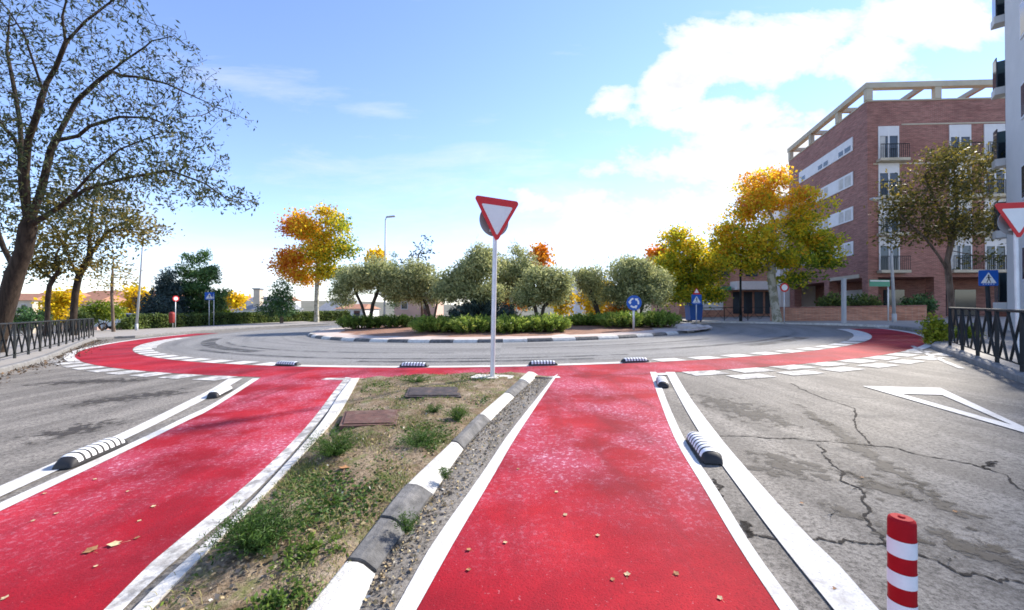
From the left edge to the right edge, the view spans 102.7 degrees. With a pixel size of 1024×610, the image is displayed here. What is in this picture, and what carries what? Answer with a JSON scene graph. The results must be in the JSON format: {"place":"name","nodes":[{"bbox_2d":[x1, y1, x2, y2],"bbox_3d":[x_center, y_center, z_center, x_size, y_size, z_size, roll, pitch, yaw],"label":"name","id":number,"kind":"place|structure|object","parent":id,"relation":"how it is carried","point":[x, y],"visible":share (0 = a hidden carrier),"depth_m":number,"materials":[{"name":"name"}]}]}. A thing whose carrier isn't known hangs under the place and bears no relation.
{"place":"outdoors","nodes":[
{"label":"outdoors","id":0,"kind":"place"},
{"bbox_2d":[0,321,320,365],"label":"pavement","id":1,"kind":"structure","parent":0,"point":[43,351],"depth_m":25.25,"materials":[{"name":"concrete"}]},
{"bbox_2d":[11,305,54,334],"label":"shrub","id":2,"kind":"object","parent":1,"relation":"on","point":[29,314],"visible":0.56,"depth_m":25.87,"materials":[{"name":"green plant"}]},
{"bbox_2d":[0,318,93,357],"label":"guard railing","id":3,"kind":"object","parent":1,"relation":"on","point":[14,330],"visible":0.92,"depth_m":14.14,"materials":[{"name":"metal"}]},
{"bbox_2d":[0,236,95,336],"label":"locust tree","id":4,"kind":"object","parent":1,"relation":"on","point":[41,264],"visible":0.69,"depth_m":23.91,"materials":[{"name":"green plant"}]},
{"bbox_2d":[0,173,184,334],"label":"locust tree","id":5,"kind":"object","parent":1,"relation":"on","point":[90,241],"visible":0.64,"depth_m":24.87,"materials":[{"name":"green plant"}]},
{"bbox_2d":[78,298,128,330],"bbox_3d":[-30.953,0.741,31.087,3.439,2.615,2.552,0,0,0],"label":"shrub","id":6,"kind":"object","parent":1,"relation":"on","point":[102,309],"visible":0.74,"depth_m":30.70,"materials":[{"name":"green plant"}]},
{"bbox_2d":[71,256,143,331],"bbox_3d":[-28.337,-0.783,29.112,3.773,5.378,3.173,0,0,0],"label":"young tree","id":7,"kind":"object","parent":1,"relation":"on","point":[112,285],"visible":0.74,"depth_m":28.96,"materials":[{"name":"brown plant"}]},
{"bbox_2d":[0,0,263,352],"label":"locust tree","id":8,"kind":"object","parent":1,"relation":"on","point":[15,273],"visible":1,"depth_m":13.81,"materials":[{"name":"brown plant"}]},
{"bbox_2d":[171,249,236,312],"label":"pine tree","id":9,"kind":"object","parent":1,"relation":"on","point":[196,289],"visible":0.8,"depth_m":41.43,"materials":[{"name":"green plant"}]},
{"bbox_2d":[128,310,350,328],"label":"clipped hedge","id":10,"kind":"object","parent":1,"relation":"on","point":[151,320],"visible":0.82,"depth_m":41.43,"materials":[{"name":"green plant"}]},
{"bbox_2d":[254,278,301,322],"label":"cypress tree","id":11,"kind":"object","parent":1,"relation":"on","point":[278,303],"visible":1,"depth_m":43.59,"materials":[{"name":"green plant"}]},
{"bbox_2d":[261,201,364,321],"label":"plane tree","id":12,"kind":"object","parent":1,"relation":"on","point":[320,247],"visible":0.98,"depth_m":45.32,"materials":[{"name":"yellow plant"}]},
{"bbox_2d":[208,301,650,316],"bbox_3d":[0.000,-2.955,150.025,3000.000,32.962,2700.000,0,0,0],"label":"ground","id":13,"kind":"structure","parent":0,"point":[307,305],"depth_m":397.66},
{"bbox_2d":[12,293,69,334],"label":"house","id":14,"kind":"structure","parent":13,"relation":"on","point":[25,299],"depth_m":78.69,"materials":[{"name":"paint"}]},
{"bbox_2d":[31,286,87,322],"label":"autumn tree","id":15,"kind":"object","parent":13,"relation":"on","point":[60,300],"visible":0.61,"depth_m":47.51,"materials":[{"name":"yellow plant"}]},
{"bbox_2d":[114,282,152,312],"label":"autumn tree","id":16,"kind":"object","parent":13,"relation":"on","point":[129,301],"visible":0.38,"depth_m":47.39,"materials":[{"name":"yellow plant"}]},
{"bbox_2d":[128,289,189,318],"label":"spruce tree","id":17,"kind":"object","parent":13,"relation":"on","point":[154,301],"visible":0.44,"depth_m":36.63,"materials":[{"name":"green plant"}]},
{"bbox_2d":[140,266,192,312],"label":"spruce tree","id":18,"kind":"object","parent":13,"relation":"on","point":[171,289],"visible":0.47,"depth_m":39.61,"materials":[{"name":"green plant"}]},
{"bbox_2d":[231,288,302,314],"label":"house","id":19,"kind":"structure","parent":13,"relation":"on","point":[255,299],"depth_m":72.62,"materials":[{"name":"paint"}]},
{"bbox_2d":[394,298,443,317],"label":"house","id":20,"kind":"structure","parent":13,"relation":"on","point":[408,310],"depth_m":66.00,"materials":[{"name":"paint"}]},
{"bbox_2d":[527,242,555,268],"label":"autumn tree","id":21,"kind":"object","parent":13,"relation":"on","point":[541,251],"visible":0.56,"depth_m":47.34,"materials":[{"name":"brown plant"}]},
{"bbox_2d":[651,262,770,316],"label":"shop building","id":22,"kind":"structure","parent":13,"relation":"on","point":[755,292],"depth_m":44.99,"materials":[{"name":"paint"}]},
{"bbox_2d":[765,79,1006,317],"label":"apartment building","id":23,"kind":"structure","parent":13,"relation":"on","point":[852,156],"depth_m":30.02,"materials":[{"name":"red brick"}]},
{"bbox_2d":[799,137,852,183],"bbox_3d":[27.324,-12.485,36.010,0.067,1.080,8.710,0,0,12],"label":"ribbon window","id":24,"kind":"structure","parent":23,"relation":"in","point":[846,147],"depth_m":35.21,"materials":[{"name":"white glass"}]},
{"bbox_2d":[799,171,852,203],"bbox_3d":[27.324,-9.785,35.991,0.067,1.080,8.710,0,0,12],"label":"ribbon window","id":25,"kind":"structure","parent":23,"relation":"in","point":[846,181],"depth_m":33.75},
{"bbox_2d":[810,206,853,234],"bbox_3d":[27.324,-7.085,35.971,0.067,1.080,8.710,0,0,12],"label":"ribbon window","id":26,"kind":"structure","parent":23,"relation":"in","point":[836,219],"depth_m":33.46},
{"bbox_2d":[878,126,898,158],"bbox_3d":[27.567,-11.863,29.983,1.460,2.450,0.059,0,0,3],"label":"window","id":27,"kind":"structure","parent":23,"relation":"in","point":[886,134],"depth_m":29.98,"materials":[{"name":"white glass"}]},
{"bbox_2d":[878,163,898,195],"bbox_3d":[27.567,-9.163,29.964,1.460,2.450,0.059,0,0,3],"label":"window","id":28,"kind":"structure","parent":23,"relation":"in","point":[891,168],"depth_m":29.96,"materials":[{"name":"white glass"}]},
{"bbox_2d":[879,237,899,269],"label":"window","id":29,"kind":"structure","parent":23,"relation":"in","point":[884,264],"depth_m":29.92,"materials":[{"name":"white glass"}]},
{"bbox_2d":[949,124,970,155],"bbox_3d":[32.536,-11.865,29.739,1.510,2.450,0.059,0,0,3],"label":"window","id":30,"kind":"structure","parent":23,"relation":"in","point":[959,131],"depth_m":29.73,"materials":[{"name":"white glass"}]},
{"bbox_2d":[951,236,971,269],"bbox_3d":[32.536,-3.765,29.682,1.510,2.450,0.059,0,0,3],"label":"window","id":31,"kind":"structure","parent":23,"relation":"in","point":[954,261],"depth_m":29.68,"materials":[{"name":"white glass"}]},
{"bbox_2d":[954,290,975,315],"bbox_3d":[35.907,-0.025,32.459,1.607,2.389,0.046,0,0,3],"label":"door","id":32,"kind":"structure","parent":23,"relation":"in","point":[963,298],"depth_m":32.43,"materials":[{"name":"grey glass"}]},
{"bbox_2d":[984,124,1004,155],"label":"window","id":33,"kind":"structure","parent":23,"relation":"in","point":[989,129],"depth_m":29.63,"materials":[{"name":"white glass"}]},
{"bbox_2d":[985,236,1006,269],"bbox_3d":[34.908,-3.766,29.566,1.460,2.450,0.059,0,0,3],"label":"window","id":34,"kind":"structure","parent":23,"relation":"in","point":[995,243],"depth_m":29.56,"materials":[{"name":"white glass"}]},
{"bbox_2d":[990,0,1023,330],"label":"apartment building","id":35,"kind":"structure","parent":13,"relation":"on","point":[1008,74],"depth_m":16.11,"materials":[{"name":"paint"}]},
{"bbox_2d":[314,323,684,338],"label":"island paving","id":36,"kind":"structure","parent":0,"point":[334,332],"depth_m":18.44,"materials":[{"name":"concrete"}]},
{"bbox_2d":[0,0,1004,304],"label":"sky","id":37,"kind":"structure","parent":0,"point":[609,125],"materials":[{"name":"blue"}]},
{"bbox_2d":[339,323,672,336],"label":"island soil","id":38,"kind":"structure","parent":0,"point":[410,332],"depth_m":20.39,"materials":[{"name":"soil"}]},
{"bbox_2d":[334,314,384,328],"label":"juniper bush","id":39,"kind":"object","parent":38,"relation":"on","point":[356,322],"visible":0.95,"depth_m":26.22,"materials":[{"name":"green plant"}]},
{"bbox_2d":[321,252,416,327],"bbox_3d":[-9.497,-1.024,27.649,6.935,5.224,3.900,0,0,0],"label":"olive tree","id":40,"kind":"object","parent":38,"relation":"on","point":[379,277],"visible":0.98,"depth_m":26.97,"materials":[{"name":"green plant"}]},
{"bbox_2d":[371,313,416,327],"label":"juniper bush","id":41,"kind":"object","parent":38,"relation":"on","point":[401,320],"visible":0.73,"depth_m":26.63,"materials":[{"name":"green plant"}]},
{"bbox_2d":[398,257,442,316],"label":"olive tree","id":42,"kind":"object","parent":38,"relation":"on","point":[421,277],"visible":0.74,"depth_m":27.44,"materials":[{"name":"green plant"}]},
{"bbox_2d":[408,313,455,332],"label":"juniper bush","id":43,"kind":"object","parent":38,"relation":"on","point":[430,323],"visible":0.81,"depth_m":20.32,"materials":[{"name":"green plant"}]},
{"bbox_2d":[423,235,510,328],"bbox_3d":[-2.421,-1.197,22.770,4.808,5.210,3.554,0,0,0],"label":"olive tree","id":44,"kind":"object","parent":38,"relation":"on","point":[464,280],"visible":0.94,"depth_m":21.98,"materials":[{"name":"green plant"}]},
{"bbox_2d":[443,313,490,332],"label":"juniper bush","id":45,"kind":"object","parent":38,"relation":"on","point":[473,324],"visible":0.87,"depth_m":19.78,"materials":[{"name":"green plant"}]},
{"bbox_2d":[446,297,518,317],"bbox_3d":[-1.611,0.452,22.247,4.000,1.941,2.960,0,0,0],"label":"juniper bush","id":46,"kind":"object","parent":38,"relation":"on","point":[472,310],"visible":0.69,"depth_m":21.76,"materials":[{"name":"green plant"}]},
{"bbox_2d":[485,310,533,333],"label":"juniper bush","id":47,"kind":"object","parent":38,"relation":"on","point":[510,323],"visible":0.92,"depth_m":19.17,"materials":[{"name":"green plant"}]},
{"bbox_2d":[486,239,539,307],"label":"olive tree","id":48,"kind":"object","parent":38,"relation":"on","point":[512,274],"visible":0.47,"depth_m":25.11,"materials":[{"name":"green plant"}]},
{"bbox_2d":[500,261,581,318],"bbox_3d":[1.586,-0.527,22.322,4.458,3.795,3.006,0,0,0],"label":"olive tree","id":49,"kind":"object","parent":38,"relation":"on","point":[552,286],"visible":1,"depth_m":22.02,"materials":[{"name":"green plant"}]},
{"bbox_2d":[523,312,571,331],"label":"juniper bush","id":50,"kind":"object","parent":38,"relation":"on","point":[547,322],"visible":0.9,"depth_m":19.46,"materials":[{"name":"green plant"}]},
{"bbox_2d":[566,311,605,325],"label":"juniper bush","id":51,"kind":"object","parent":38,"relation":"on","point":[583,319],"visible":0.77,"depth_m":24.61,"materials":[{"name":"green plant"}]},
{"bbox_2d":[569,259,609,313],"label":"olive tree","id":52,"kind":"object","parent":38,"relation":"on","point":[589,279],"visible":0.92,"depth_m":25.73,"materials":[{"name":"green plant"}]},
{"bbox_2d":[595,309,645,326],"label":"juniper bush","id":53,"kind":"object","parent":38,"relation":"on","point":[623,319],"visible":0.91,"depth_m":22.16,"materials":[{"name":"green plant"}]},
{"bbox_2d":[596,253,678,312],"bbox_3d":[7.780,-0.951,25.371,5.301,4.524,4.055,0,0,0],"label":"olive tree","id":54,"kind":"object","parent":38,"relation":"on","point":[644,281],"visible":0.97,"depth_m":24.80,"materials":[{"name":"green plant"}]},
{"bbox_2d":[638,309,682,327],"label":"juniper bush","id":55,"kind":"object","parent":38,"relation":"on","point":[662,318],"visible":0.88,"depth_m":22.33,"materials":[{"name":"green plant"}]},
{"bbox_2d":[0,315,1023,609],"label":"road","id":56,"kind":"structure","parent":0,"point":[954,443],"depth_m":4.49,"materials":[{"name":"asphalt"}]},
{"bbox_2d":[0,340,111,383],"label":"leaf litter","id":57,"kind":"object","parent":56,"relation":"on","point":[59,356],"visible":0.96,"depth_m":12.64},
{"bbox_2d":[4,419,133,445],"bbox_3d":[-5.175,1.466,4.783,1.132,0.022,1.294,0,0,23],"label":"road stain","id":58,"kind":"object","parent":56,"relation":"on","point":[70,429],"visible":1,"depth_m":4.78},
{"bbox_2d":[52,437,127,469],"bbox_3d":[-3.990,1.379,3.904,0.181,0.105,0.680,0,0,-10],"label":"lane separator","id":59,"kind":"object","parent":56,"relation":"on","point":[82,455],"visible":1,"depth_m":3.79,"materials":[{"name":"black rubber"}]},
{"bbox_2d":[0,378,241,495],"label":"edge line","id":60,"kind":"object","parent":56,"relation":"on","point":[10,486],"visible":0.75,"depth_m":4.72,"materials":[{"name":"white paint"}]},
{"bbox_2d":[50,388,194,406],"bbox_3d":[-6.123,1.495,6.583,1.707,0.037,2.174,0,-1,45],"label":"road stain","id":61,"kind":"object","parent":56,"relation":"on","point":[146,395],"visible":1,"depth_m":6.58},
{"bbox_2d":[0,378,258,510],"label":"edge line","id":62,"kind":"object","parent":56,"relation":"on","point":[35,490],"visible":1,"depth_m":3.81,"materials":[{"name":"white paint"}]},
{"bbox_2d":[0,323,328,373],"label":"kerb","id":63,"kind":"structure","parent":56,"relation":"on","point":[20,364],"depth_m":18.90,"materials":[{"name":"concrete"}]},
{"bbox_2d":[0,377,344,609],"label":"bike lane","id":64,"kind":"structure","parent":56,"relation":"on","point":[187,476],"depth_m":2.96,"materials":[{"name":"asphalt"}]},
{"bbox_2d":[104,377,349,609],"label":"edge line","id":65,"kind":"object","parent":56,"relation":"on","point":[143,579],"visible":0.91,"depth_m":2.61,"materials":[{"name":"white paint"}]},
{"bbox_2d":[133,378,358,609],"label":"median kerb","id":66,"kind":"structure","parent":56,"relation":"on","point":[171,581],"depth_m":2.72,"materials":[{"name":"concrete"}]},
{"bbox_2d":[144,372,525,609],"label":"grass","id":67,"kind":"structure","parent":56,"relation":"on","point":[339,529],"depth_m":3.00,"materials":[{"name":"plant"}]},
{"bbox_2d":[193,493,314,559],"bbox_3d":[-1.385,1.211,2.257,0.553,0.256,0.587,0,0,0],"label":"weed clump","id":68,"kind":"object","parent":67,"relation":"on","point":[259,537],"visible":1,"depth_m":2.22,"materials":[{"name":"green plant"}]},
{"bbox_2d":[236,570,323,609],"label":"weed clump","id":69,"kind":"object","parent":67,"relation":"on","point":[271,599],"visible":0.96,"depth_m":1.80,"materials":[{"name":"green plant"}]},
{"bbox_2d":[266,526,348,576],"bbox_3d":[-1.070,1.281,2.166,0.416,0.092,0.405,0,0,-24],"label":"weed clump","id":70,"kind":"object","parent":67,"relation":"on","point":[290,551],"visible":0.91,"depth_m":2.14,"materials":[{"name":"green plant"}]},
{"bbox_2d":[160,372,499,605],"bbox_3d":[-1.294,1.332,4.084,2.580,0.109,8.003,0,0,0],"label":"ground cover","id":71,"kind":"object","parent":67,"relation":"on","point":[336,502],"visible":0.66,"depth_m":2.87,"materials":[{"name":"green plant"}]},
{"bbox_2d":[296,423,369,459],"bbox_3d":[-1.588,1.223,3.664,0.567,0.273,0.600,0,0,0],"label":"weed clump","id":72,"kind":"object","parent":67,"relation":"on","point":[332,448],"visible":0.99,"depth_m":3.62,"materials":[{"name":"green plant"}]},
{"bbox_2d":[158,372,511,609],"bbox_3d":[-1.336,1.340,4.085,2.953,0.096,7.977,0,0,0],"label":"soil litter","id":73,"kind":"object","parent":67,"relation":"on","point":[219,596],"visible":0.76,"depth_m":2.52,"materials":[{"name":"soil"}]},
{"bbox_2d":[339,409,400,429],"bbox_3d":[-1.680,1.350,4.806,0.681,0.087,0.741,0,0,-11],"label":"access cover","id":74,"kind":"object","parent":67,"relation":"on","point":[356,419],"visible":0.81,"depth_m":4.71,"materials":[{"name":"metal"}]},
{"bbox_2d":[395,426,448,450],"bbox_3d":[-0.871,1.249,3.873,0.496,0.183,0.489,0,0,32],"label":"weed clump","id":75,"kind":"object","parent":67,"relation":"on","point":[418,439],"visible":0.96,"depth_m":3.85,"materials":[{"name":"green plant"}]},
{"bbox_2d":[405,387,461,398],"bbox_3d":[-1.190,1.350,6.245,0.932,0.092,0.735,0,0,0],"label":"access cover","id":76,"kind":"object","parent":67,"relation":"on","point":[420,392],"visible":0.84,"depth_m":6.10,"materials":[{"name":"concrete"}]},
{"bbox_2d":[471,195,517,379],"bbox_3d":[-0.321,-0.239,7.624,0.816,3.479,0.476,1,0,0],"label":"give way sign","id":77,"kind":"object","parent":67,"relation":"on","point":[496,214],"visible":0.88,"depth_m":7.61,"materials":[{"name":"metal"}]},
{"bbox_2d":[307,371,536,609],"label":"median kerb","id":78,"kind":"structure","parent":56,"relation":"on","point":[348,587],"depth_m":2.46,"materials":[{"name":"white paint"}]},
{"bbox_2d":[363,375,552,608],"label":"gutter litter","id":79,"kind":"object","parent":56,"relation":"on","point":[382,575],"visible":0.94,"depth_m":2.86,"materials":[{"name":"gravel"}]},
{"bbox_2d":[300,361,649,367],"bbox_3d":[-1.068,1.427,9.766,8.765,0.144,0.766,0,0,2],"label":"ring line","id":80,"kind":"object","parent":56,"relation":"on","point":[462,366],"visible":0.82,"depth_m":9.62,"materials":[{"name":"white paint"}]},
{"bbox_2d":[395,374,557,609],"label":"edge line","id":81,"kind":"object","parent":56,"relation":"on","point":[426,572],"visible":1,"depth_m":2.48,"materials":[{"name":"white paint"}]},
{"bbox_2d":[36,350,949,379],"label":"crossing squares","id":82,"kind":"structure","parent":56,"relation":"on","point":[748,370],"depth_m":8.79,"materials":[{"name":"white paint"}]},
{"bbox_2d":[75,329,924,377],"bbox_3d":[-2.424,1.477,16.078,39.770,0.647,16.014,0,0,9],"label":"bike lane ring","id":83,"kind":"object","parent":56,"relation":"on","point":[121,355],"visible":0.94,"depth_m":9.69,"materials":[{"name":"asphalt"}]},
{"bbox_2d":[133,339,866,365],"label":"crossing squares","id":84,"kind":"structure","parent":56,"relation":"on","point":[664,359],"depth_m":11.46,"materials":[{"name":"white paint"}]},
{"bbox_2d":[308,324,699,342],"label":"island kerb","id":85,"kind":"structure","parent":56,"relation":"on","point":[312,334],"depth_m":16.73,"materials":[{"name":"white paint"}]},
{"bbox_2d":[417,372,779,609],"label":"bike lane","id":86,"kind":"structure","parent":56,"relation":"on","point":[603,456],"depth_m":2.51,"materials":[{"name":"asphalt"}]},
{"bbox_2d":[648,221,733,321],"bbox_3d":[13.331,-2.459,30.995,7.357,7.436,4.777,0,0,0],"label":"plane tree","id":87,"kind":"object","parent":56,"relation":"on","point":[688,270],"visible":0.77,"depth_m":30.28,"materials":[{"name":"yellow plant"}]},
{"bbox_2d":[686,431,722,464],"bbox_3d":[1.759,1.283,3.770,0.181,0.105,0.680,0,0,11],"label":"lane separator","id":88,"kind":"object","parent":56,"relation":"on","point":[705,449],"visible":1,"depth_m":3.58,"materials":[{"name":"plastic"}]},
{"bbox_2d":[650,372,797,609],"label":"edge line","id":89,"kind":"object","parent":56,"relation":"on","point":[779,595],"visible":0.92,"depth_m":2.56,"materials":[{"name":"white paint"}]},
{"bbox_2d":[690,392,814,427],"bbox_3d":[2.935,1.336,5.328,1.332,0.026,2.087,0,0,-11],"label":"road stain","id":90,"kind":"object","parent":56,"relation":"on","point":[740,410],"visible":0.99,"depth_m":5.19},
{"bbox_2d":[666,372,878,609],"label":"edge line","id":91,"kind":"object","parent":56,"relation":"on","point":[822,569],"visible":0.96,"depth_m":2.38,"materials":[{"name":"white paint"}]},
{"bbox_2d":[689,321,889,327],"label":"kerb","id":92,"kind":"structure","parent":56,"relation":"on","point":[864,325],"depth_m":26.07,"materials":[{"name":"concrete"}]},
{"bbox_2d":[744,450,860,481],"bbox_3d":[2.296,1.333,3.402,1.276,0.023,0.805,0,0,13],"label":"road stain","id":93,"kind":"object","parent":56,"relation":"on","point":[779,465],"visible":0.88,"depth_m":3.38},
{"bbox_2d":[848,472,921,501],"bbox_3d":[2.682,1.325,3.068,0.734,0.012,0.690,0,0,0],"label":"road stain","id":94,"kind":"object","parent":56,"relation":"on","point":[883,488],"visible":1,"depth_m":2.97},
{"bbox_2d":[747,532,1023,582],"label":"road crack","id":95,"kind":"object","parent":56,"relation":"on","point":[878,543],"visible":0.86,"depth_m":2.17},
{"bbox_2d":[787,404,999,539],"bbox_3d":[3.267,1.321,3.899,0.382,0.026,3.735,0,0,19],"label":"road stain","id":96,"kind":"object","parent":56,"relation":"on","point":[868,453],"visible":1,"depth_m":3.37,"materials":[{"name":"asphalt"}]},
{"bbox_2d":[886,513,917,609],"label":"lane bollard","id":97,"kind":"object","parent":56,"relation":"on","point":[902,558],"visible":1,"depth_m":1.47,"materials":[{"name":"red plastic"}]},
{"bbox_2d":[865,386,1023,431],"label":"give way triangle","id":98,"kind":"object","parent":56,"relation":"on","point":[899,391],"visible":1,"depth_m":5.49,"materials":[{"name":"white paint"}]},
{"bbox_2d":[889,325,1023,383],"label":"kerb","id":99,"kind":"structure","parent":56,"relation":"on","point":[1016,375],"depth_m":8.48,"materials":[{"name":"concrete"}]},
{"bbox_2d":[924,526,1023,574],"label":"road stain","id":100,"kind":"object","parent":56,"relation":"on","point":[972,550],"visible":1,"depth_m":2.21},
{"bbox_2d":[683,316,1019,369],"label":"pavement","id":101,"kind":"structure","parent":0,"point":[1008,336],"depth_m":21.04,"materials":[{"name":"concrete"}]},
{"bbox_2d":[698,163,854,321],"bbox_3d":[17.727,-4.138,27.356,9.966,10.623,5.652,0,0,0],"label":"plane tree","id":102,"kind":"object","parent":101,"relation":"on","point":[753,248],"visible":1,"depth_m":26.92,"materials":[{"name":"yellow plant"}]},
{"bbox_2d":[770,305,926,320],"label":"brick wall","id":103,"kind":"structure","parent":101,"relation":"on","point":[863,313],"depth_m":27.53,"materials":[{"name":"brick"}]},
{"bbox_2d":[839,292,886,305],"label":"shrub","id":104,"kind":"object","parent":101,"relation":"on","point":[865,300],"visible":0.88,"depth_m":28.72,"materials":[{"name":"green plant"}]},
{"bbox_2d":[869,197,896,321],"bbox_3d":[22.520,-2.639,24.819,1.460,7.727,0.280,0,0,0],"label":"street lamp","id":105,"kind":"object","parent":101,"relation":"on","point":[894,316],"visible":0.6,"depth_m":24.76,"materials":[{"name":"metal"}]},
{"bbox_2d":[898,292,939,313],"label":"shrub","id":106,"kind":"object","parent":101,"relation":"on","point":[918,299],"visible":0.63,"depth_m":28.18,"materials":[{"name":"green plant"}]},
{"bbox_2d":[914,312,955,343],"bbox_3d":[13.018,0.754,12.575,0.973,1.121,0.956,0,0,0],"label":"shrub","id":107,"kind":"object","parent":101,"relation":"on","point":[933,330],"visible":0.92,"depth_m":12.50,"materials":[{"name":"green plant"}]},
{"bbox_2d":[863,136,1006,326],"bbox_3d":[20.069,-3.436,18.946,6.886,8.937,3.974,0,0,0],"label":"street tree","id":108,"kind":"object","parent":101,"relation":"on","point":[955,225],"visible":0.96,"depth_m":18.78,"materials":[{"name":"green plant"}]},
{"bbox_2d":[948,307,1023,371],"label":"guard railing","id":109,"kind":"object","parent":101,"relation":"on","point":[977,330],"visible":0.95,"depth_m":8.32,"materials":[{"name":"metal"}]},
{"bbox_2d":[978,270,997,336],"bbox_3d":[15.759,0.032,13.598,0.520,2.370,0.168,0,0,12],"label":"crossing sign","id":110,"kind":"object","parent":101,"relation":"on","point":[987,279],"visible":0.95,"depth_m":13.55,"materials":[{"name":"blue metal"}]},
{"bbox_2d":[995,202,1023,349],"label":"give way sign","id":111,"kind":"object","parent":101,"relation":"on","point":[1010,220],"visible":0.95,"depth_m":9.37,"materials":[{"name":"metal"}]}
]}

